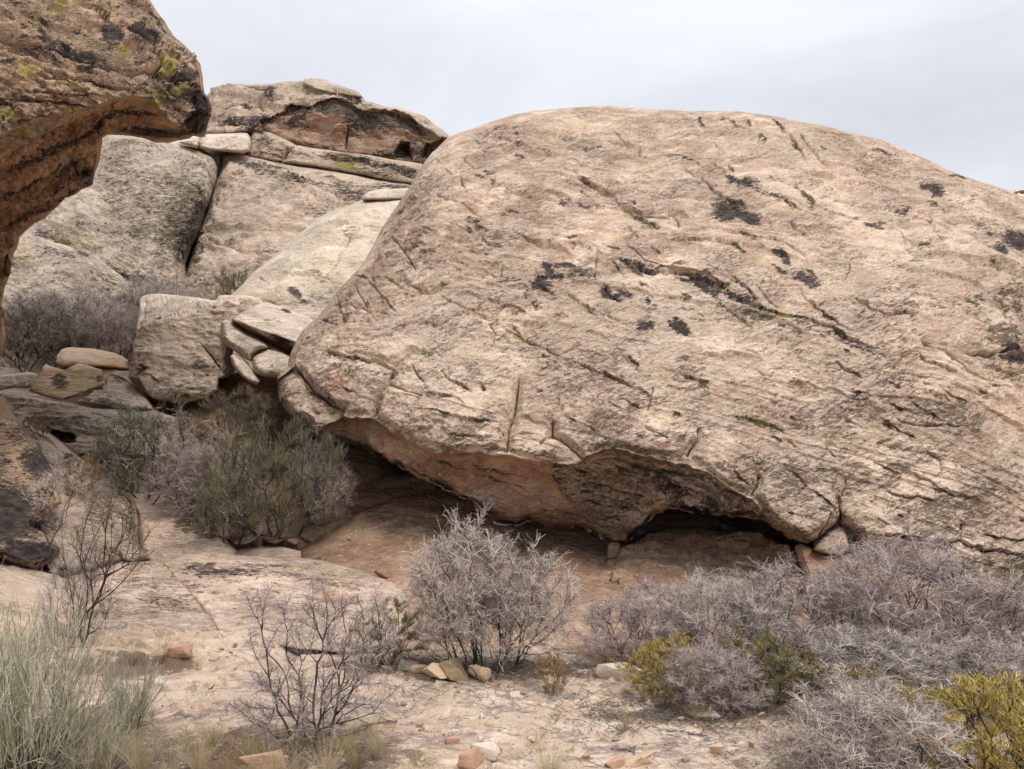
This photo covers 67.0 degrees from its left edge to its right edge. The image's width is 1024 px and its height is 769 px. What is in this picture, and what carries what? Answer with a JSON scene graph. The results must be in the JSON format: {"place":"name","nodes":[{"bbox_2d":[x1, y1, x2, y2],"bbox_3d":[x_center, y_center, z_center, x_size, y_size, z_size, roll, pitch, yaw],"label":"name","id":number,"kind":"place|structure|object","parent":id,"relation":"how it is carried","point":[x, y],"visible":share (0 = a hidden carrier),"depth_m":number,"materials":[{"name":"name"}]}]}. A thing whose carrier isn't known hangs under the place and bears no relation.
{"place":"outdoors","nodes":[
{"label":"outdoors","id":0,"kind":"place"},
{"bbox_2d":[75,374,153,409],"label":"layered slab","id":1,"kind":"structure","parent":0,"point":[114,389],"depth_m":11.04,"materials":[{"name":"beige stone"}]},
{"bbox_2d":[143,713,203,768],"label":"dry grass","id":2,"kind":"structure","parent":0,"point":[168,758],"depth_m":3.58,"materials":[{"name":"plant"}]},
{"bbox_2d":[178,707,271,768],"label":"dry grass","id":3,"kind":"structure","parent":0,"point":[231,763],"depth_m":3.60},
{"bbox_2d":[218,714,283,755],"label":"dry grass","id":4,"kind":"structure","parent":0,"point":[249,750],"depth_m":3.81,"materials":[{"name":"plant"}]},
{"bbox_2d":[291,727,359,768],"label":"dry grass","id":5,"kind":"structure","parent":0,"point":[326,762],"depth_m":3.59,"materials":[{"name":"plant"}]},
{"bbox_2d":[329,713,389,768],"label":"dry grass","id":6,"kind":"structure","parent":0,"point":[357,762],"depth_m":3.72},
{"bbox_2d":[142,628,843,768],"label":"gravel","id":7,"kind":"structure","parent":0,"point":[518,761],"depth_m":4.32,"materials":[{"name":"gravel"}]},
{"bbox_2d":[0,322,1023,768],"bbox_3d":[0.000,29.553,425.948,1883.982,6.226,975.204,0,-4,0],"label":"ground","id":8,"kind":"structure","parent":0,"point":[210,660],"depth_m":4.63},
{"bbox_2d":[0,396,61,569],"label":"varnished rock","id":9,"kind":"object","parent":8,"relation":"on","point":[23,540],"visible":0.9,"depth_m":7.25,"materials":[{"name":"stone"}]},
{"bbox_2d":[0,597,83,709],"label":"broom shrub","id":10,"kind":"object","parent":8,"relation":"on","point":[34,649],"visible":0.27,"depth_m":4.54,"materials":[{"name":"green plant"}]},
{"bbox_2d":[0,295,91,373],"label":"green shrub","id":11,"kind":"object","parent":8,"relation":"on","point":[11,343],"visible":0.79,"depth_m":14.09,"materials":[{"name":"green plant"}]},
{"bbox_2d":[20,455,103,556],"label":"twiggy shrub","id":12,"kind":"object","parent":8,"relation":"on","point":[39,490],"visible":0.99,"depth_m":6.52,"materials":[{"name":"grey plant"}]},
{"bbox_2d":[0,557,126,768],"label":"broom shrub","id":13,"kind":"object","parent":8,"relation":"on","point":[11,724],"visible":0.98,"depth_m":3.48,"materials":[{"name":"green plant"}]},
{"bbox_2d":[2,226,135,342],"bbox_3d":[-10.298,-2.270,17.884,2.786,3.131,5.818,3,-5,-32],"label":"lichened boulder","id":14,"kind":"object","parent":8,"relation":"on","point":[42,257],"visible":0.51,"depth_m":16.46,"materials":[{"name":"grey stone"}]},
{"bbox_2d":[2,281,136,359],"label":"twiggy shrub","id":15,"kind":"object","parent":8,"relation":"on","point":[39,304],"visible":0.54,"depth_m":14.72,"materials":[{"name":"grey plant"}]},
{"bbox_2d":[32,550,114,646],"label":"twiggy shrub","id":16,"kind":"object","parent":8,"relation":"on","point":[55,573],"visible":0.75,"depth_m":5.58,"materials":[{"name":"grey plant"}]},
{"bbox_2d":[23,424,148,569],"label":"ramp ridge","id":17,"kind":"structure","parent":8,"relation":"on","point":[50,446],"depth_m":8.18,"materials":[{"name":"stone"}]},
{"bbox_2d":[21,414,54,439],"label":"golden bush","id":18,"kind":"object","parent":17,"relation":"on","point":[28,420],"visible":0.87,"depth_m":9.07,"materials":[{"name":"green plant"}]},
{"bbox_2d":[63,455,105,498],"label":"golden bush","id":19,"kind":"object","parent":17,"relation":"on","point":[97,467],"visible":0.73,"depth_m":8.44,"materials":[{"name":"brown plant"}]},
{"bbox_2d":[23,679,159,768],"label":"broom shrub","id":20,"kind":"object","parent":8,"relation":"on","point":[70,759],"visible":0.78,"depth_m":3.58,"materials":[{"name":"green plant"}]},
{"bbox_2d":[40,468,162,648],"bbox_3d":[-2.866,1.327,5.495,0.750,1.519,0.650,-2,-5,26],"label":"twiggy shrub","id":21,"kind":"object","parent":8,"relation":"on","point":[106,574],"visible":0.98,"depth_m":5.51,"materials":[{"name":"grey plant"}]},
{"bbox_2d":[0,392,203,494],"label":"hollowed ledge","id":22,"kind":"object","parent":8,"relation":"on","point":[74,424],"visible":0.34,"depth_m":10.30,"materials":[{"name":"grey stone"}]},
{"bbox_2d":[0,372,37,390],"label":"flat ledge stone","id":23,"kind":"object","parent":22,"relation":"on","point":[20,380],"visible":0.92,"depth_m":11.56,"materials":[{"name":"beige stone"}]},
{"bbox_2d":[29,364,104,399],"bbox_3d":[-6.910,-0.027,11.958,0.943,0.640,2.355,3,-5,-33],"label":"angular stone","id":24,"kind":"object","parent":22,"relation":"on","point":[48,381],"visible":1,"depth_m":11.22,"materials":[{"name":"yellow stone"}]},
{"bbox_2d":[56,347,128,370],"bbox_3d":[-7.138,-0.436,13.108,1.002,0.548,2.961,3,-5,-33],"label":"pale flat stone","id":25,"kind":"object","parent":24,"relation":"on","point":[94,358],"visible":0.91,"depth_m":12.45,"materials":[{"name":"beige stone"}]},
{"bbox_2d":[65,295,139,363],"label":"twiggy shrub","id":26,"kind":"object","parent":8,"relation":"on","point":[123,313],"visible":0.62,"depth_m":14.45,"materials":[{"name":"grey plant"}]},
{"bbox_2d":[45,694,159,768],"bbox_3d":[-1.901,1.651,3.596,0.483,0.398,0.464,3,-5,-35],"label":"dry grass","id":27,"kind":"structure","parent":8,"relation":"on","point":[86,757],"depth_m":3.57,"materials":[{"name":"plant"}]},
{"bbox_2d":[0,0,211,350],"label":"overhanging cliff","id":28,"kind":"structure","parent":8,"relation":"on","point":[80,80],"depth_m":7.00,"materials":[{"name":"stone"}]},
{"bbox_2d":[15,135,217,342],"bbox_3d":[-11.938,-4.407,23.471,5.403,8.741,13.432,2,-5,-29],"label":"rock buttress","id":29,"kind":"object","parent":8,"relation":"on","point":[137,206],"visible":0.42,"depth_m":20.06,"materials":[{"name":"grey stone"}]},
{"bbox_2d":[197,133,250,152],"bbox_3d":[-9.167,-7.650,24.549,1.540,1.500,3.358,2,-5,-25],"label":"loaf block","id":30,"kind":"object","parent":29,"relation":"on","point":[235,142],"depth_m":23.54,"materials":[{"name":"stone"}]},
{"bbox_2d":[92,647,174,733],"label":"broom shrub","id":31,"kind":"object","parent":8,"relation":"on","point":[141,700],"visible":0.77,"depth_m":4.18,"materials":[{"name":"green plant"}]},
{"bbox_2d":[68,560,217,633],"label":"crust slab","id":32,"kind":"structure","parent":8,"relation":"on","point":[159,596],"depth_m":6.66,"materials":[{"name":"stone"}]},
{"bbox_2d":[101,705,185,768],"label":"dry grass","id":33,"kind":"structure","parent":8,"relation":"on","point":[135,762],"depth_m":3.59,"materials":[{"name":"plant"}]},
{"bbox_2d":[109,263,214,329],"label":"twiggy shrub","id":34,"kind":"object","parent":8,"relation":"on","point":[161,285],"visible":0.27,"depth_m":16.63,"materials":[{"name":"grey plant"}]},
{"bbox_2d":[139,628,186,662],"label":"dry grass","id":35,"kind":"structure","parent":8,"relation":"on","point":[163,656],"depth_m":5.20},
{"bbox_2d":[166,643,192,657],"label":"loose stone","id":36,"kind":"object","parent":8,"relation":"on","point":[184,651],"visible":0.98,"depth_m":5.22,"materials":[{"name":"orange stone"}]},
{"bbox_2d":[126,491,236,562],"bbox_3d":[-4.211,1.770,9.747,1.228,1.018,3.939,2,-5,-25],"label":"rounded hummock","id":37,"kind":"object","parent":8,"relation":"on","point":[170,538],"visible":0.56,"depth_m":8.49,"materials":[{"name":"stone"}]},
{"bbox_2d":[79,390,229,504],"bbox_3d":[-4.312,0.736,9.290,1.591,1.457,1.727,-1,-4,12],"label":"green shrub","id":38,"kind":"object","parent":37,"relation":"on","point":[142,423],"visible":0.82,"depth_m":9.04,"materials":[{"name":"green plant"}]},
{"bbox_2d":[136,420,272,520],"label":"twiggy shrub","id":39,"kind":"object","parent":37,"relation":"on","point":[191,463],"visible":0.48,"depth_m":8.75,"materials":[{"name":"grey plant"}]},
{"bbox_2d":[184,453,272,546],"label":"green shrub","id":40,"kind":"object","parent":37,"relation":"on","point":[230,529],"visible":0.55,"depth_m":8.49,"materials":[{"name":"green plant"}]},
{"bbox_2d":[128,294,262,409],"bbox_3d":[-5.628,-0.665,13.883,2.022,2.375,6.213,2,-4,-23],"label":"block boulder","id":41,"kind":"object","parent":8,"relation":"on","point":[178,344],"visible":0.88,"depth_m":11.45,"materials":[{"name":"stone"}]},
{"bbox_2d":[168,714,236,768],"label":"dry grass","id":42,"kind":"structure","parent":8,"relation":"on","point":[202,758],"depth_m":3.59,"materials":[{"name":"plant"}]},
{"bbox_2d":[185,709,234,745],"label":"dry grass","id":43,"kind":"structure","parent":8,"relation":"on","point":[216,735],"depth_m":4.00,"materials":[{"name":"plant"}]},
{"bbox_2d":[175,133,250,267],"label":"rock wall","id":44,"kind":"structure","parent":8,"relation":"on","point":[215,154],"depth_m":25.97,"materials":[{"name":"grey stone"}]},
{"bbox_2d":[230,354,260,384],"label":"splinter stone","id":45,"kind":"object","parent":8,"relation":"on","point":[243,368],"visible":1,"depth_m":10.70,"materials":[{"name":"stone"}]},
{"bbox_2d":[190,382,306,456],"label":"green shrub","id":46,"kind":"object","parent":8,"relation":"on","point":[230,411],"visible":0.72,"depth_m":10.09,"materials":[{"name":"green plant"}]},
{"bbox_2d":[187,372,314,444],"bbox_3d":[-4.082,0.347,12.117,1.891,1.190,3.414,2,-4,-23],"label":"red ledge","id":47,"kind":"object","parent":8,"relation":"on","point":[234,380],"visible":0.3,"depth_m":11.64,"materials":[{"name":"brown stone"}]},
{"bbox_2d":[238,749,286,768],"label":"loose stone","id":48,"kind":"object","parent":8,"relation":"on","point":[254,760],"visible":0.77,"depth_m":3.62,"materials":[{"name":"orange stone"}]},
{"bbox_2d":[200,472,332,549],"bbox_3d":[-3.066,1.727,10.215,1.949,1.174,2.880,3,-5,-36],"label":"rubble ledge","id":49,"kind":"object","parent":8,"relation":"on","point":[294,529],"visible":0.15,"depth_m":9.36,"materials":[{"name":"brown stone"}]},
{"bbox_2d":[233,526,263,544],"bbox_3d":[-3.017,1.717,8.845,0.330,0.208,0.669,2,-4,-22],"label":"leaning flake","id":50,"kind":"object","parent":49,"relation":"on","point":[250,538],"visible":0.72,"depth_m":8.60,"materials":[{"name":"stone"}]},
{"bbox_2d":[237,546,300,557],"bbox_3d":[-2.824,1.952,8.788,0.825,0.228,1.849,1,-4,-16],"label":"flat step","id":51,"kind":"object","parent":8,"relation":"on","point":[271,551],"visible":0.44,"depth_m":8.51,"materials":[{"name":"stone"}]},
{"bbox_2d":[177,413,361,545],"bbox_3d":[-2.663,1.031,8.761,2.024,1.487,1.738,1,-4,-17],"label":"green shrub","id":52,"kind":"object","parent":8,"relation":"on","point":[265,460],"visible":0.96,"depth_m":8.45,"materials":[{"name":"green plant"}]},
{"bbox_2d":[252,348,289,377],"bbox_3d":[-3.474,-0.308,11.229,0.579,0.520,1.957,2,-4,-21],"label":"wedged stone","id":53,"kind":"object","parent":8,"relation":"on","point":[270,362],"visible":0.84,"depth_m":10.58,"materials":[{"name":"stone"}]},
{"bbox_2d":[221,320,267,360],"bbox_3d":[-4.050,-0.656,11.607,0.614,0.733,1.905,2,-5,-25],"label":"finger stone","id":54,"kind":"object","parent":53,"relation":"on","point":[240,341],"visible":0.95,"depth_m":11.01,"materials":[{"name":"stone"}]},
{"bbox_2d":[232,303,312,353],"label":"tilted slab","id":55,"kind":"structure","parent":54,"relation":"on","point":[279,327],"depth_m":11.39,"materials":[{"name":"stone"}]},
{"bbox_2d":[237,728,306,768],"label":"dry grass","id":56,"kind":"structure","parent":8,"relation":"on","point":[272,762],"depth_m":3.59,"materials":[{"name":"plant"}]},
{"bbox_2d":[163,553,408,652],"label":"crust slab","id":57,"kind":"structure","parent":8,"relation":"on","point":[215,584],"depth_m":7.13,"materials":[{"name":"stone"}]},
{"bbox_2d":[183,152,410,300],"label":"slickrock wall","id":58,"kind":"structure","parent":8,"relation":"on","point":[259,213],"depth_m":21.78,"materials":[{"name":"stone"}]},
{"bbox_2d":[248,131,421,183],"bbox_3d":[-5.850,-7.801,27.019,6.598,3.387,5.492,0,-4,0],"label":"bedded band","id":59,"kind":"object","parent":58,"relation":"on","point":[269,146],"visible":0.85,"depth_m":24.59,"materials":[{"name":"stone"}]},
{"bbox_2d":[206,78,449,164],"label":"caprock","id":60,"kind":"structure","parent":59,"relation":"on","point":[299,113],"depth_m":25.96,"materials":[{"name":"stone"}]},
{"bbox_2d":[302,78,362,97],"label":"capping slab","id":61,"kind":"structure","parent":60,"relation":"on","point":[320,84],"depth_m":26.07,"materials":[{"name":"grey stone"}]},
{"bbox_2d":[218,574,405,753],"bbox_3d":[-1.028,1.438,4.047,0.962,0.925,0.660,0,-4,0],"label":"twiggy shrub","id":62,"kind":"object","parent":8,"relation":"on","point":[325,648],"visible":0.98,"depth_m":4.00,"materials":[{"name":"grey plant"}]},
{"bbox_2d":[232,199,400,319],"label":"cream slab","id":63,"kind":"structure","parent":8,"relation":"on","point":[310,270],"depth_m":16.10,"materials":[{"name":"stone"}]},
{"bbox_2d":[199,265,248,299],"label":"green shrub","id":64,"kind":"object","parent":63,"relation":"on","point":[228,285],"visible":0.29,"depth_m":17.04,"materials":[{"name":"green plant"}]},
{"bbox_2d":[363,188,407,200],"bbox_3d":[-2.918,-4.885,19.944,1.733,0.959,2.424,0,-4,0],"label":"loaf block","id":65,"kind":"object","parent":63,"relation":"on","point":[388,194],"depth_m":18.84,"materials":[{"name":"beige stone"}]},
{"bbox_2d":[285,432,359,534],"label":"twiggy shrub","id":66,"kind":"object","parent":8,"relation":"on","point":[337,477],"visible":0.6,"depth_m":9.06,"materials":[{"name":"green plant"}]},
{"bbox_2d":[315,716,376,751],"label":"dry grass","id":67,"kind":"structure","parent":8,"relation":"on","point":[343,745],"depth_m":3.88,"materials":[{"name":"plant"}]},
{"bbox_2d":[299,473,437,542],"bbox_3d":[-1.788,1.648,10.574,1.763,0.838,3.053,-2,-4,22],"label":"rock ledge","id":68,"kind":"object","parent":8,"relation":"on","point":[375,491],"visible":0.42,"depth_m":10.23,"materials":[{"name":"brown stone"}]},
{"bbox_2d":[359,703,399,760],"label":"dry grass","id":69,"kind":"structure","parent":8,"relation":"on","point":[375,750],"depth_m":3.82,"materials":[{"name":"plant"}]},
{"bbox_2d":[335,597,436,666],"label":"olive shrub","id":70,"kind":"object","parent":8,"relation":"on","point":[404,619],"visible":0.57,"depth_m":5.34,"materials":[{"name":"grey plant"}]},
{"bbox_2d":[397,659,419,672],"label":"loose stone","id":71,"kind":"object","parent":8,"relation":"on","point":[406,664],"visible":0.7,"depth_m":5.17,"materials":[{"name":"stone"}]},
{"bbox_2d":[422,662,447,678],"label":"loose stone","id":72,"kind":"object","parent":8,"relation":"on","point":[433,669],"visible":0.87,"depth_m":4.96,"materials":[{"name":"beige stone"}]},
{"bbox_2d":[439,657,469,680],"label":"loose stone","id":73,"kind":"object","parent":8,"relation":"on","point":[453,669],"visible":0.89,"depth_m":4.97,"materials":[{"name":"yellow stone"}]},
{"bbox_2d":[457,746,485,768],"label":"loose stone","id":74,"kind":"object","parent":8,"relation":"on","point":[467,760],"visible":0.98,"depth_m":3.74,"materials":[{"name":"orange stone"}]},
{"bbox_2d":[76,645,881,768],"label":"litter","id":75,"kind":"object","parent":8,"relation":"on","point":[676,713],"visible":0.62,"depth_m":4.42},
{"bbox_2d":[469,664,490,680],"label":"loose stone","id":76,"kind":"object","parent":8,"relation":"on","point":[481,671],"visible":0.96,"depth_m":5.02,"materials":[{"name":"beige stone"}]},
{"bbox_2d":[470,742,499,760],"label":"loose stone","id":77,"kind":"object","parent":8,"relation":"on","point":[485,747],"visible":0.79,"depth_m":3.87,"materials":[{"name":"stone"}]},
{"bbox_2d":[400,498,586,679],"bbox_3d":[-0.128,1.381,5.265,1.295,1.213,1.028,0,-4,0],"label":"twiggy shrub","id":78,"kind":"object","parent":8,"relation":"on","point":[498,600],"visible":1,"depth_m":5.17,"materials":[{"name":"grey plant"}]},
{"bbox_2d":[507,722,598,768],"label":"dry grass","id":79,"kind":"structure","parent":8,"relation":"on","point":[544,766],"depth_m":3.57,"materials":[{"name":"plant"}]},
{"bbox_2d":[536,650,569,695],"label":"olive shrub","id":80,"kind":"object","parent":8,"relation":"on","point":[559,670],"visible":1,"depth_m":4.75,"materials":[{"name":"brown plant"}]},
{"bbox_2d":[299,487,816,659],"bbox_3d":[0.492,1.925,9.415,6.861,1.546,7.679,0,-4,0],"label":"smooth hump","id":81,"kind":"object","parent":8,"relation":"on","point":[372,539],"visible":0.21,"depth_m":8.83,"materials":[{"name":"brown stone"}]},
{"bbox_2d":[597,527,804,603],"bbox_3d":[2.191,2.079,9.188,2.146,0.796,3.050,-1,-4,13],"label":"layered base rock","id":82,"kind":"object","parent":81,"relation":"on","point":[667,555],"visible":0.66,"depth_m":8.39,"materials":[{"name":"brown stone"}]},
{"bbox_2d":[607,542,619,558],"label":"prop stone","id":83,"kind":"object","parent":82,"relation":"on","point":[612,551],"visible":0.98,"depth_m":8.62,"materials":[{"name":"brown stone"}]},
{"bbox_2d":[604,753,625,768],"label":"loose stone","id":84,"kind":"object","parent":8,"relation":"on","point":[618,761],"visible":0.97,"depth_m":3.79,"materials":[{"name":"orange stone"}]},
{"bbox_2d":[596,662,643,680],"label":"loose stone","id":85,"kind":"object","parent":8,"relation":"on","point":[605,670],"visible":0.68,"depth_m":5.07,"materials":[{"name":"stone"}]},
{"bbox_2d":[623,751,653,767],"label":"loose stone","id":86,"kind":"object","parent":8,"relation":"on","point":[640,759],"visible":0.89,"depth_m":3.80,"materials":[{"name":"beige stone"}]},
{"bbox_2d":[569,574,716,668],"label":"twiggy shrub","id":87,"kind":"object","parent":8,"relation":"on","point":[635,612],"visible":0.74,"depth_m":5.47,"materials":[{"name":"grey plant"}]},
{"bbox_2d":[276,106,1023,610],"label":"giant boulder","id":88,"kind":"object","parent":8,"relation":"on","point":[612,324],"visible":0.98,"depth_m":9.06,"materials":[{"name":"stone"}]},
{"bbox_2d":[607,629,730,700],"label":"olive shrub","id":89,"kind":"object","parent":8,"relation":"on","point":[654,656],"visible":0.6,"depth_m":4.80,"materials":[{"name":"green plant"}]},
{"bbox_2d":[648,630,768,719],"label":"twiggy shrub","id":90,"kind":"object","parent":8,"relation":"on","point":[688,658],"visible":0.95,"depth_m":4.50,"materials":[{"name":"grey plant"}]},
{"bbox_2d":[646,563,802,675],"bbox_3d":[1.485,1.638,5.415,1.145,0.767,1.162,4,-6,-41],"label":"twiggy shrub","id":91,"kind":"object","parent":8,"relation":"on","point":[727,597],"visible":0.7,"depth_m":5.27,"materials":[{"name":"grey plant"}]},
{"bbox_2d":[708,624,824,709],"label":"olive shrub","id":92,"kind":"object","parent":8,"relation":"on","point":[769,648],"visible":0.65,"depth_m":4.66,"materials":[{"name":"green plant"}]},
{"bbox_2d":[771,657,860,718],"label":"olive shrub","id":93,"kind":"object","parent":8,"relation":"on","point":[811,676],"visible":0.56,"depth_m":4.38,"materials":[{"name":"grey plant"}]},
{"bbox_2d":[705,551,945,671],"bbox_3d":[2.177,1.623,5.460,1.608,0.950,1.557,-1,-4,8],"label":"twiggy shrub","id":94,"kind":"object","parent":8,"relation":"on","point":[802,604],"visible":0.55,"depth_m":5.35,"materials":[{"name":"grey plant"}]},
{"bbox_2d":[786,660,874,712],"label":"olive shrub","id":95,"kind":"object","parent":8,"relation":"on","point":[818,662],"visible":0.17,"depth_m":4.52,"materials":[{"name":"grey plant"}]},
{"bbox_2d":[741,661,982,768],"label":"twiggy shrub","id":96,"kind":"object","parent":8,"relation":"on","point":[815,719],"visible":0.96,"depth_m":3.47,"materials":[{"name":"grey plant"}]},
{"bbox_2d":[819,661,918,731],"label":"olive shrub","id":97,"kind":"object","parent":8,"relation":"on","point":[854,667],"visible":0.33,"depth_m":4.28,"materials":[{"name":"grey plant"}]},
{"bbox_2d":[773,619,978,718],"bbox_3d":[2.145,1.698,4.671,1.182,0.461,1.374,-3,-5,38],"label":"twiggy shrub","id":98,"kind":"object","parent":8,"relation":"on","point":[902,666],"visible":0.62,"depth_m":4.58,"materials":[{"name":"grey plant"}]},
{"bbox_2d":[795,543,958,625],"bbox_3d":[4.320,2.299,7.775,2.691,1.345,3.388,-3,-5,34],"label":"base rock","id":99,"kind":"object","parent":8,"relation":"on","point":[806,554],"visible":0.03,"depth_m":7.65,"materials":[{"name":"brown stone"}]},
{"bbox_2d":[813,526,847,553],"bbox_3d":[3.327,1.605,8.068,0.325,0.295,1.021,-2,-4,24],"label":"wedge block","id":100,"kind":"object","parent":99,"relation":"on","point":[838,533],"depth_m":7.70,"materials":[{"name":"stone"}]},
{"bbox_2d":[798,515,1023,676],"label":"twiggy shrub","id":101,"kind":"object","parent":8,"relation":"on","point":[946,559],"visible":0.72,"depth_m":5.17,"materials":[{"name":"grey plant"}]},
{"bbox_2d":[878,668,970,726],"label":"olive shrub","id":102,"kind":"object","parent":8,"relation":"on","point":[931,675],"visible":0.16,"depth_m":4.36,"materials":[{"name":"grey plant"}]},
{"bbox_2d":[861,666,1023,768],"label":"olive shrub","id":103,"kind":"object","parent":8,"relation":"on","point":[1007,718],"visible":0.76,"depth_m":3.52,"materials":[{"name":"yellow plant"}]},
{"bbox_2d":[876,619,1023,720],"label":"twiggy shrub","id":104,"kind":"object","parent":8,"relation":"on","point":[981,661],"visible":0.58,"depth_m":4.55,"materials":[{"name":"grey plant"}]},
{"bbox_2d":[885,576,1023,678],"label":"twiggy shrub","id":105,"kind":"object","parent":8,"relation":"on","point":[1017,625],"visible":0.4,"depth_m":5.06,"materials":[{"name":"grey plant"}]},
{"bbox_2d":[150,0,1023,190],"label":"sky","id":106,"kind":"structure","parent":0,"point":[941,82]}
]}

